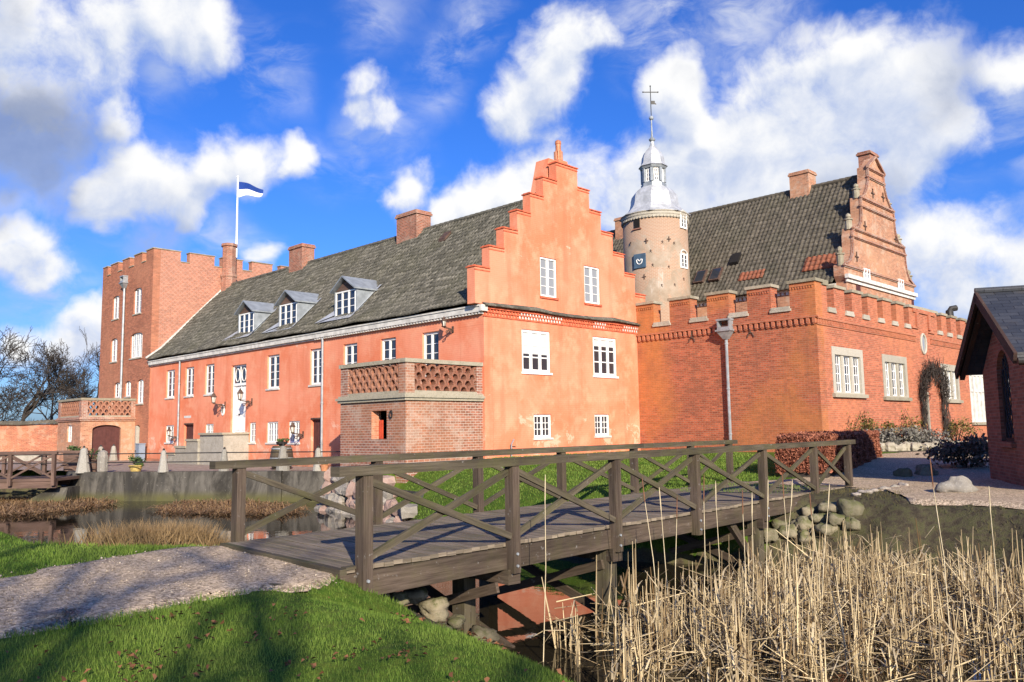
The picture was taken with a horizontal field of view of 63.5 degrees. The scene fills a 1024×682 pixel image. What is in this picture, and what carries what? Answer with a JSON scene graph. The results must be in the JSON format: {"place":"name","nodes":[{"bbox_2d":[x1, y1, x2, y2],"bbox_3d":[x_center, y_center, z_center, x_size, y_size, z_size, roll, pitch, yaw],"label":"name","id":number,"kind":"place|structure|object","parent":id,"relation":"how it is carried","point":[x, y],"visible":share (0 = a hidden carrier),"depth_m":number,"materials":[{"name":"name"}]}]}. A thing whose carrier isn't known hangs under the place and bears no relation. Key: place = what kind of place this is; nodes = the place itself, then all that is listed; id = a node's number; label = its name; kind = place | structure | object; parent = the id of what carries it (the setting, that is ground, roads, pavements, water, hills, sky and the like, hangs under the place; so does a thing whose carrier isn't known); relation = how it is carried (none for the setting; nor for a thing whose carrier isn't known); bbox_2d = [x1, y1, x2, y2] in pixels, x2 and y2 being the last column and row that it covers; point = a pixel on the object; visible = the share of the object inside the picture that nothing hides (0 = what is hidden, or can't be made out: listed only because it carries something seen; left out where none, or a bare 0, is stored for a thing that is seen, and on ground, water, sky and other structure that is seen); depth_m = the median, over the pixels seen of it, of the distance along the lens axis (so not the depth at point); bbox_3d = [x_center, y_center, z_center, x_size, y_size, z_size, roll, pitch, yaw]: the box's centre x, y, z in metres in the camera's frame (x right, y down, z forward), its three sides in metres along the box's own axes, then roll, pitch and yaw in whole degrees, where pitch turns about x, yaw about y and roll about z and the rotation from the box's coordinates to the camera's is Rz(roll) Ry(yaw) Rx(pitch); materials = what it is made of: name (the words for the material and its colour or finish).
{"place":"outdoors","nodes":[
{"label":"outdoors","id":0,"kind":"place"},
{"bbox_2d":[0,460,312,471],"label":"forecourt","id":1,"kind":"structure","parent":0,"point":[118,467],"depth_m":43.41,"materials":[{"name":"grey gravel"}]},
{"bbox_2d":[63,445,87,470],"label":"potted plant","id":2,"kind":"object","parent":1,"relation":"on","point":[66,458],"visible":0.59,"depth_m":40.79,"materials":[{"name":"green plant"}]},
{"bbox_2d":[88,449,99,471],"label":"potted plant","id":3,"kind":"object","parent":1,"relation":"on","point":[93,467],"visible":0.52,"depth_m":39.57,"materials":[{"name":"green plant"}]},
{"bbox_2d":[128,454,145,470],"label":"potted plant","id":4,"kind":"object","parent":1,"relation":"on","point":[136,466],"visible":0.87,"depth_m":38.98,"materials":[{"name":"green plant"}]},
{"bbox_2d":[135,443,145,460],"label":"utility box","id":5,"kind":"object","parent":1,"relation":"on","point":[139,447],"visible":0.82,"depth_m":55.42,"materials":[{"name":"grey metal"}]},
{"bbox_2d":[166,432,249,464],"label":"stone stair","id":6,"kind":"object","parent":1,"relation":"on","point":[219,442],"visible":0.68,"depth_m":46.22,"materials":[{"name":"beige stone"}]},
{"bbox_2d":[270,438,293,469],"bbox_3d":[-10.937,5.343,39.273,1.100,1.478,1.100,-1,-6,0],"label":"planted barrel","id":7,"kind":"object","parent":1,"relation":"on","point":[280,442],"visible":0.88,"depth_m":39.01,"materials":[{"name":"brown wood"}]},
{"bbox_2d":[0,545,336,638],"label":"gravel path","id":8,"kind":"structure","parent":0,"point":[193,570],"depth_m":8.79,"materials":[{"name":"grey gravel"}]},
{"bbox_2d":[0,450,1023,681],"bbox_3d":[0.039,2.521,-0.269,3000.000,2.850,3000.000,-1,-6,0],"label":"ground","id":9,"kind":"structure","parent":0,"point":[900,519],"depth_m":8.62,"materials":[{"name":"green plant"}]},
{"bbox_2d":[0,376,38,420],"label":"bare tree","id":10,"kind":"object","parent":9,"relation":"on","point":[10,397],"visible":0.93,"depth_m":78.90,"materials":[{"name":"brown plant"}]},
{"bbox_2d":[0,326,46,397],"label":"bare tree","id":11,"kind":"object","parent":9,"relation":"on","point":[9,351],"visible":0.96,"depth_m":84.75,"materials":[{"name":"brown plant"}]},
{"bbox_2d":[0,419,57,460],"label":"garden wall","id":12,"kind":"structure","parent":9,"relation":"on","point":[37,435],"depth_m":59.91,"materials":[{"name":"paint"}]},
{"bbox_2d":[8,340,89,420],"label":"bare tree","id":13,"kind":"object","parent":9,"relation":"on","point":[51,374],"visible":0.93,"depth_m":89.82,"materials":[{"name":"brown plant"}]},
{"bbox_2d":[0,326,99,420],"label":"bare tree","id":14,"kind":"object","parent":9,"relation":"on","point":[52,414],"visible":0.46,"depth_m":101.33,"materials":[{"name":"brown plant"}]},
{"bbox_2d":[21,485,79,504],"bbox_3d":[-21.488,7.436,38.010,3.200,1.450,3.300,-1,-6,0],"label":"bridge abutment","id":15,"kind":"object","parent":9,"relation":"on","point":[64,492],"visible":0.23,"depth_m":37.11,"materials":[{"name":"concrete"}]},
{"bbox_2d":[0,450,89,488],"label":"timber bridge","id":16,"kind":"structure","parent":15,"relation":"on","point":[8,480],"depth_m":36.64,"materials":[{"name":"brown wood"}]},
{"bbox_2d":[37,371,97,418],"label":"bare tree","id":17,"kind":"object","parent":9,"relation":"on","point":[67,394],"visible":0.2,"depth_m":102.82,"materials":[{"name":"brown plant"}]},
{"bbox_2d":[50,342,99,414],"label":"bare tree","id":18,"kind":"object","parent":9,"relation":"on","point":[97,365],"visible":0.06,"depth_m":108.41,"materials":[{"name":"brown plant"}]},
{"bbox_2d":[55,398,135,460],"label":"garage porch","id":19,"kind":"object","parent":9,"relation":"on","point":[78,425],"visible":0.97,"depth_m":56.84,"materials":[{"name":"brick"}]},
{"bbox_2d":[91,425,119,460],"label":"garage door","id":20,"kind":"structure","parent":19,"relation":"in","point":[106,436],"depth_m":56.59,"materials":[{"name":"brown paint"}]},
{"bbox_2d":[46,516,246,546],"bbox_3d":[-5.351,3.528,12.719,3.622,1.729,2.025,-1,-6,0],"label":"dry tussock","id":21,"kind":"object","parent":9,"relation":"on","point":[172,534],"visible":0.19,"depth_m":12.31,"materials":[{"name":"plant"}]},
{"bbox_2d":[98,243,288,459],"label":"square tower","id":22,"kind":"structure","parent":9,"relation":"on","point":[154,299],"depth_m":59.34,"materials":[{"name":"brick"}]},
{"bbox_2d":[129,333,142,359],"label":"window","id":23,"kind":"structure","parent":22,"relation":"in","point":[137,338],"depth_m":58.82,"materials":[{"name":"white paint"}]},
{"bbox_2d":[132,288,141,315],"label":"window","id":24,"kind":"structure","parent":22,"relation":"in","point":[138,295],"depth_m":59.18,"materials":[{"name":"white paint"}]},
{"bbox_2d":[135,379,143,404],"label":"window","id":25,"kind":"structure","parent":22,"relation":"in","point":[141,383],"depth_m":57.75,"materials":[{"name":"white paint"}]},
{"bbox_2d":[235,176,262,258],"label":"flagpole","id":26,"kind":"object","parent":22,"relation":"on","point":[247,189],"visible":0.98,"depth_m":63.03,"materials":[{"name":"white metal"}]},
{"bbox_2d":[62,470,324,501],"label":"retaining wall","id":27,"kind":"structure","parent":9,"relation":"on","point":[159,486],"depth_m":37.57,"materials":[{"name":"concrete"}]},
{"bbox_2d":[75,446,90,472],"bbox_3d":[-20.130,5.560,38.862,0.660,1.263,0.628,-1,-6,0],"label":"stone bollard","id":28,"kind":"object","parent":27,"relation":"on","point":[83,465],"visible":0.97,"depth_m":38.68,"materials":[{"name":"grey stone"}]},
{"bbox_2d":[0,451,339,473],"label":"iron railing","id":29,"kind":"object","parent":28,"relation":"attached to","point":[153,453],"visible":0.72,"depth_m":38.16,"materials":[{"name":"black metal"}]},
{"bbox_2d":[97,448,108,471],"bbox_3d":[-19.078,5.561,38.559,0.462,1.101,0.462,-3,-7,22],"label":"stone bollard","id":30,"kind":"object","parent":27,"relation":"on","point":[102,460],"visible":0.99,"depth_m":38.37,"materials":[{"name":"stone"}]},
{"bbox_2d":[158,448,168,471],"bbox_3d":[-16.038,5.488,38.059,0.495,1.086,0.471,-1,-6,0],"label":"stone bollard","id":31,"kind":"object","parent":27,"relation":"on","point":[163,465],"visible":1,"depth_m":37.92,"materials":[{"name":"grey stone"}]},
{"bbox_2d":[276,444,289,470],"bbox_3d":[-10.236,5.213,36.972,0.660,1.226,0.628,-1,-6,0],"label":"stone bollard","id":32,"kind":"object","parent":27,"relation":"on","point":[282,451],"visible":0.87,"depth_m":36.82,"materials":[{"name":"grey stone"}]},
{"bbox_2d":[0,532,575,681],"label":"lawn grass","id":33,"kind":"structure","parent":9,"relation":"on","point":[470,638],"depth_m":6.56,"materials":[{"name":"green plant"}]},
{"bbox_2d":[6,597,564,681],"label":"fallen leaves","id":34,"kind":"object","parent":33,"relation":"on","point":[132,665],"visible":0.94,"depth_m":5.88,"materials":[{"name":"brown plant"}]},
{"bbox_2d":[314,466,423,522],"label":"boulder wall","id":35,"kind":"structure","parent":9,"relation":"on","point":[402,514],"depth_m":30.28,"materials":[{"name":"stone"}]},
{"bbox_2d":[145,140,645,467],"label":"manor house","id":36,"kind":"structure","parent":9,"relation":"on","point":[532,297],"depth_m":39.27,"materials":[{"name":"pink paint"}]},
{"bbox_2d":[164,370,174,399],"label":"window","id":37,"kind":"structure","parent":36,"relation":"in","point":[171,373],"depth_m":54.45,"materials":[{"name":"white paint"}]},
{"bbox_2d":[183,367,193,397],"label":"window","id":38,"kind":"structure","parent":36,"relation":"in","point":[190,371],"depth_m":52.39,"materials":[{"name":"white paint"}]},
{"bbox_2d":[203,364,213,395],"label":"window","id":39,"kind":"structure","parent":36,"relation":"in","point":[210,368],"depth_m":50.43,"materials":[{"name":"white paint"}]},
{"bbox_2d":[232,364,245,431],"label":"front door","id":40,"kind":"structure","parent":36,"relation":"in","point":[239,372],"depth_m":47.77,"materials":[{"name":"white paint"}]},
{"bbox_2d":[265,422,277,443],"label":"window","id":41,"kind":"structure","parent":36,"relation":"in","point":[272,426],"depth_m":44.61,"materials":[{"name":"white paint"}]},
{"bbox_2d":[265,354,279,390],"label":"window","id":42,"kind":"structure","parent":36,"relation":"in","point":[273,359],"depth_m":45.04,"materials":[{"name":"white paint"}]},
{"bbox_2d":[287,421,299,443],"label":"window","id":43,"kind":"structure","parent":36,"relation":"in","point":[292,440],"depth_m":43.00,"materials":[{"name":"white paint"}]},
{"bbox_2d":[308,348,320,386],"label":"window","id":44,"kind":"structure","parent":36,"relation":"in","point":[316,353],"depth_m":42.05,"materials":[{"name":"white paint"}]},
{"bbox_2d":[313,419,320,456],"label":"cellar door","id":45,"kind":"structure","parent":36,"relation":"in","point":[317,422],"depth_m":41.72,"materials":[{"name":"brown paint"}]},
{"bbox_2d":[345,343,356,364],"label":"window","id":46,"kind":"structure","parent":36,"relation":"in","point":[350,349],"depth_m":39.94,"materials":[{"name":"white paint"}]},
{"bbox_2d":[382,337,395,359],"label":"window","id":47,"kind":"structure","parent":36,"relation":"in","point":[388,345],"depth_m":37.82,"materials":[{"name":"white paint"}]},
{"bbox_2d":[424,331,438,376],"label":"window","id":48,"kind":"structure","parent":36,"relation":"in","point":[431,339],"depth_m":35.67,"materials":[{"name":"white paint"}]},
{"bbox_2d":[521,329,552,374],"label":"window","id":49,"kind":"structure","parent":36,"relation":"in","point":[535,344],"depth_m":35.41,"materials":[{"name":"white paint"}]},
{"bbox_2d":[533,414,553,439],"bbox_3d":[1.296,3.664,35.224,0.980,1.080,0.985,-1,-6,0],"label":"window","id":50,"kind":"structure","parent":36,"relation":"in","point":[542,429],"depth_m":35.27,"materials":[{"name":"white paint"}]},
{"bbox_2d":[540,257,558,299],"bbox_3d":[1.592,-2.743,36.301,0.952,1.840,0.957,-1,-6,0],"label":"window","id":51,"kind":"structure","parent":36,"relation":"in","point":[547,265],"depth_m":36.35,"materials":[{"name":"white paint"}]},
{"bbox_2d":[584,265,601,306],"bbox_3d":[3.713,-2.549,38.421,0.987,1.840,0.993,-1,-6,0],"label":"window","id":52,"kind":"structure","parent":36,"relation":"in","point":[591,274],"depth_m":38.48,"materials":[{"name":"white paint"}]},
{"bbox_2d":[594,414,611,437],"bbox_3d":[4.140,3.910,38.069,0.966,1.070,0.971,-1,-6,0],"label":"window","id":53,"kind":"structure","parent":36,"relation":"in","point":[601,420],"depth_m":38.11,"materials":[{"name":"white paint"}]},
{"bbox_2d":[593,337,618,377],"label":"window","id":54,"kind":"structure","parent":36,"relation":"in","point":[604,353],"depth_m":38.72,"materials":[{"name":"white paint"}]},
{"bbox_2d":[389,591,409,604],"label":"boulder","id":55,"kind":"object","parent":9,"relation":"on","point":[402,597],"visible":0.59,"depth_m":10.60,"materials":[{"name":"grey stone"}]},
{"bbox_2d":[335,358,484,482],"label":"balcony block","id":56,"kind":"structure","parent":9,"relation":"on","point":[391,406],"depth_m":31.68,"materials":[{"name":"brick"}]},
{"bbox_2d":[403,587,427,604],"bbox_3d":[-1.351,3.522,11.441,0.428,0.210,0.516,-1,-6,0],"label":"boulder","id":57,"kind":"object","parent":9,"relation":"on","point":[416,595],"visible":0.81,"depth_m":11.24,"materials":[{"name":"grey stone"}]},
{"bbox_2d":[418,596,449,622],"bbox_3d":[-1.020,3.625,11.175,0.441,0.339,0.398,2,-7,-27],"label":"boulder","id":58,"kind":"object","parent":9,"relation":"on","point":[434,609],"visible":0.94,"depth_m":11.06,"materials":[{"name":"beige stone"}]},
{"bbox_2d":[446,614,465,628],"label":"boulder","id":59,"kind":"object","parent":9,"relation":"on","point":[456,621],"visible":1,"depth_m":11.16,"materials":[{"name":"grey stone"}]},
{"bbox_2d":[468,625,499,643],"bbox_3d":[-0.399,4.141,11.585,0.470,0.267,0.426,-1,-6,0],"label":"boulder","id":60,"kind":"object","parent":9,"relation":"on","point":[481,632],"visible":0.53,"depth_m":11.51,"materials":[{"name":"grey stone"}]},
{"bbox_2d":[209,440,855,647],"bbox_3d":[1.950,3.856,15.939,3.614,3.560,16.916,-6,-8,42],"label":"footbridge","id":61,"kind":"object","parent":9,"relation":"on","point":[489,550],"visible":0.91,"depth_m":12.96,"materials":[{"name":"brown wood"}]},
{"bbox_2d":[619,85,690,321],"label":"round tower","id":62,"kind":"structure","parent":9,"relation":"on","point":[654,220],"depth_m":52.61,"materials":[{"name":"paint"}]},
{"bbox_2d":[680,249,687,268],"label":"window","id":63,"kind":"structure","parent":62,"relation":"in","point":[683,257],"depth_m":52.68,"materials":[{"name":"white paint"}]},
{"bbox_2d":[607,150,917,316],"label":"great hall","id":64,"kind":"structure","parent":9,"relation":"on","point":[842,232],"depth_m":51.98,"materials":[{"name":"tile"}]},
{"bbox_2d":[693,269,707,283],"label":"roof window","id":65,"kind":"structure","parent":64,"relation":"in","point":[700,276],"depth_m":54.42,"materials":[{"name":"glass"}]},
{"bbox_2d":[708,267,723,281],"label":"roof window","id":66,"kind":"structure","parent":64,"relation":"in","point":[715,275],"depth_m":53.63,"materials":[{"name":"glass"}]},
{"bbox_2d":[763,528,778,542],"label":"boulder","id":67,"kind":"object","parent":9,"relation":"on","point":[771,535],"visible":0.9,"depth_m":17.73,"materials":[{"name":"grey stone"}]},
{"bbox_2d":[777,524,797,539],"bbox_3d":[5.935,4.095,17.735,0.510,0.342,0.353,-2,-6,15],"label":"boulder","id":68,"kind":"object","parent":9,"relation":"on","point":[781,529],"visible":0.83,"depth_m":17.65,"materials":[{"name":"grey stone"}]},
{"bbox_2d":[790,516,813,531],"bbox_3d":[6.225,3.955,17.745,0.445,0.401,0.439,0,-6,-11],"label":"boulder","id":69,"kind":"object","parent":9,"relation":"on","point":[804,522],"visible":0.66,"depth_m":17.61,"materials":[{"name":"grey stone"}]},
{"bbox_2d":[796,529,811,544],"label":"boulder","id":70,"kind":"object","parent":9,"relation":"on","point":[801,537],"visible":0.88,"depth_m":17.43,"materials":[{"name":"grey stone"}]},
{"bbox_2d":[635,277,986,451],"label":"brick wing","id":71,"kind":"structure","parent":9,"relation":"on","point":[818,354],"depth_m":37.41,"materials":[{"name":"brick"}]},
{"bbox_2d":[831,346,868,397],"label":"stone window","id":72,"kind":"structure","parent":71,"relation":"in","point":[847,363],"depth_m":36.10,"materials":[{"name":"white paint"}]},
{"bbox_2d":[881,354,912,400],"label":"stone window","id":73,"kind":"structure","parent":71,"relation":"in","point":[894,368],"depth_m":39.93,"materials":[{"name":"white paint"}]},
{"bbox_2d":[916,353,953,437],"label":"arched vine","id":74,"kind":"object","parent":71,"relation":"attached to","point":[927,373],"visible":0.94,"depth_m":42.70,"materials":[{"name":"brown plant"}]},
{"bbox_2d":[940,363,963,402],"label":"stone window","id":75,"kind":"structure","parent":71,"relation":"in","point":[955,387],"depth_m":45.71,"materials":[{"name":"white paint"}]},
{"bbox_2d":[969,375,985,424],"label":"white door","id":76,"kind":"structure","parent":71,"relation":"in","point":[975,381],"depth_m":48.69,"materials":[{"name":"wood"}]},
{"bbox_2d":[808,513,825,522],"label":"boulder","id":77,"kind":"object","parent":9,"relation":"on","point":[817,517],"visible":0.89,"depth_m":17.57,"materials":[{"name":"grey stone"}]},
{"bbox_2d":[814,522,837,535],"bbox_3d":[6.553,3.945,17.350,0.520,0.307,0.423,4,-8,-38],"label":"boulder","id":78,"kind":"object","parent":9,"relation":"on","point":[821,528],"visible":0.84,"depth_m":17.20,"materials":[{"name":"grey stone"}]},
{"bbox_2d":[817,501,838,512],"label":"boulder","id":79,"kind":"object","parent":9,"relation":"on","point":[823,507],"visible":0.73,"depth_m":17.70,"materials":[{"name":"beige stone"}]},
{"bbox_2d":[774,429,882,477],"bbox_3d":[10.738,3.704,27.545,1.766,1.522,8.732,-5,-7,33],"label":"beech hedge","id":80,"kind":"object","parent":9,"relation":"on","point":[866,448],"visible":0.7,"depth_m":24.35,"materials":[{"name":"brown plant"}]},
{"bbox_2d":[825,512,844,526],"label":"boulder","id":81,"kind":"object","parent":9,"relation":"on","point":[833,519],"visible":0.92,"depth_m":17.23,"materials":[{"name":"grey stone"}]},
{"bbox_2d":[837,498,864,516],"bbox_3d":[7.181,3.568,17.508,0.528,0.468,0.408,-1,-6,0],"label":"boulder","id":82,"kind":"object","parent":9,"relation":"on","point":[851,508],"visible":0.82,"depth_m":17.36,"materials":[{"name":"grey stone"}]},
{"bbox_2d":[842,516,860,530],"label":"boulder","id":83,"kind":"object","parent":9,"relation":"on","point":[852,523],"visible":0.91,"depth_m":17.07,"materials":[{"name":"grey stone"}]},
{"bbox_2d":[858,411,877,429],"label":"rose bush","id":84,"kind":"object","parent":9,"relation":"on","point":[869,422],"visible":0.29,"depth_m":36.23,"materials":[{"name":"green plant"}]},
{"bbox_2d":[859,426,901,443],"bbox_3d":[15.913,4.194,35.852,2.068,1.091,1.904,-1,-6,0],"label":"lavender bush","id":85,"kind":"object","parent":9,"relation":"on","point":[885,435],"visible":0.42,"depth_m":35.67,"materials":[{"name":"grey plant"}]},
{"bbox_2d":[874,419,908,444],"bbox_3d":[17.201,4.305,38.092,2.040,1.474,1.978,-1,-6,0],"label":"rose bush","id":86,"kind":"object","parent":9,"relation":"on","point":[889,425],"visible":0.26,"depth_m":37.83,"materials":[{"name":"green plant"}]},
{"bbox_2d":[778,487,1023,573],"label":"bank weeds","id":87,"kind":"object","parent":9,"relation":"on","point":[836,491],"visible":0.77,"depth_m":17.06,"materials":[{"name":"plant"}]},
{"bbox_2d":[893,468,912,476],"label":"boulder","id":88,"kind":"object","parent":9,"relation":"on","point":[904,472],"visible":0.78,"depth_m":23.76,"materials":[{"name":"grey stone"}]},
{"bbox_2d":[882,425,926,444],"bbox_3d":[17.636,4.402,37.569,2.119,1.164,2.074,-1,-6,0],"label":"lavender bush","id":89,"kind":"object","parent":9,"relation":"on","point":[909,434],"visible":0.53,"depth_m":37.07,"materials":[{"name":"grey plant"}]},
{"bbox_2d":[880,440,987,451],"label":"stone kerb","id":90,"kind":"structure","parent":9,"relation":"on","point":[903,446],"depth_m":34.01,"materials":[{"name":"beige stone"}]},
{"bbox_2d":[913,426,955,443],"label":"lavender bush","id":91,"kind":"object","parent":9,"relation":"on","point":[927,436],"visible":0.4,"depth_m":38.97,"materials":[{"name":"grey plant"}]},
{"bbox_2d":[915,432,989,467],"bbox_3d":[14.421,3.519,26.286,2.575,1.268,2.454,-1,-6,0],"label":"purple shrub","id":92,"kind":"object","parent":9,"relation":"on","point":[972,451],"visible":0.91,"depth_m":25.99,"materials":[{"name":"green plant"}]},
{"bbox_2d":[944,415,982,440],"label":"rose bush","id":93,"kind":"object","parent":9,"relation":"on","point":[963,426],"visible":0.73,"depth_m":43.71,"materials":[{"name":"brown plant"}]},
{"bbox_2d":[954,285,1023,485],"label":"brick chapel","id":94,"kind":"structure","parent":9,"relation":"on","point":[991,351],"depth_m":21.14,"materials":[{"name":"brick"}]},
{"bbox_2d":[997,353,1015,447],"bbox_3d":[12.625,1.460,20.941,0.857,2.436,1.482,-1,-6,0],"label":"arched window","id":95,"kind":"structure","parent":94,"relation":"in","point":[1005,378],"depth_m":21.18,"materials":[{"name":"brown wood"}]},
{"bbox_2d":[0,493,1023,681],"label":"moat water","id":96,"kind":"structure","parent":0,"point":[516,618],"depth_m":14.73,"materials":[{"name":"black liquid"}]},
{"bbox_2d":[0,494,120,516],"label":"fallen reeds","id":97,"kind":"object","parent":96,"relation":"on","point":[58,506],"visible":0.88,"depth_m":34.77,"materials":[{"name":"brown plant"}]},
{"bbox_2d":[147,498,314,515],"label":"fallen reeds","id":98,"kind":"object","parent":96,"relation":"in","point":[211,504],"visible":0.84,"depth_m":32.41,"materials":[{"name":"beige plant"}]},
{"bbox_2d":[543,475,545,661],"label":"reed stalk","id":99,"kind":"object","parent":96,"relation":"on","point":[545,573],"visible":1,"depth_m":10.88,"materials":[{"name":"beige plant"}]},
{"bbox_2d":[766,484,767,654],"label":"reed stalk","id":100,"kind":"object","parent":96,"relation":"on","point":[766,560],"visible":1,"depth_m":10.96,"materials":[{"name":"beige plant"}]},
{"bbox_2d":[535,515,1023,681],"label":"reed bed","id":101,"kind":"object","parent":96,"relation":"in","point":[853,595],"visible":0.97,"depth_m":11.11,"materials":[{"name":"beige plant"}]},
{"bbox_2d":[930,459,950,647],"bbox_3d":[5.518,2.783,10.628,0.043,2.556,0.108,5,-8,-43],"label":"reed stalk","id":102,"kind":"object","parent":96,"relation":"on","point":[942,549],"visible":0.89,"depth_m":10.63,"materials":[{"name":"brown plant"}]},
{"bbox_2d":[989,489,998,647],"bbox_3d":[6.135,2.945,10.501,0.036,2.189,0.148,-3,-6,19],"label":"reed stalk","id":103,"kind":"object","parent":96,"relation":"on","point":[995,564],"visible":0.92,"depth_m":10.50,"materials":[{"name":"beige plant"}]},
{"bbox_2d":[0,0,1023,420],"label":"sky","id":104,"kind":"structure","parent":0,"point":[128,128],"materials":[{"name":"blue"}]},
{"bbox_2d":[398,450,808,553],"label":"lawn grass","id":105,"kind":"structure","parent":0,"point":[722,456],"depth_m":25.89,"materials":[{"name":"green plant"}]},
{"bbox_2d":[744,451,1023,508],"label":"gravel path","id":106,"kind":"structure","parent":0,"point":[877,473],"depth_m":21.87,"materials":[{"name":"beige gravel"}]},
{"bbox_2d":[914,464,938,475],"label":"boulder","id":107,"kind":"object","parent":106,"relation":"on","point":[923,469],"visible":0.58,"depth_m":24.02,"materials":[{"name":"grey stone"}]},
{"bbox_2d":[934,476,978,492],"bbox_3d":[9.878,3.253,18.423,0.843,0.510,0.502,-1,-6,0],"label":"boulder","id":108,"kind":"object","parent":106,"relation":"on","point":[962,484],"visible":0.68,"depth_m":18.32,"materials":[{"name":"stone"}]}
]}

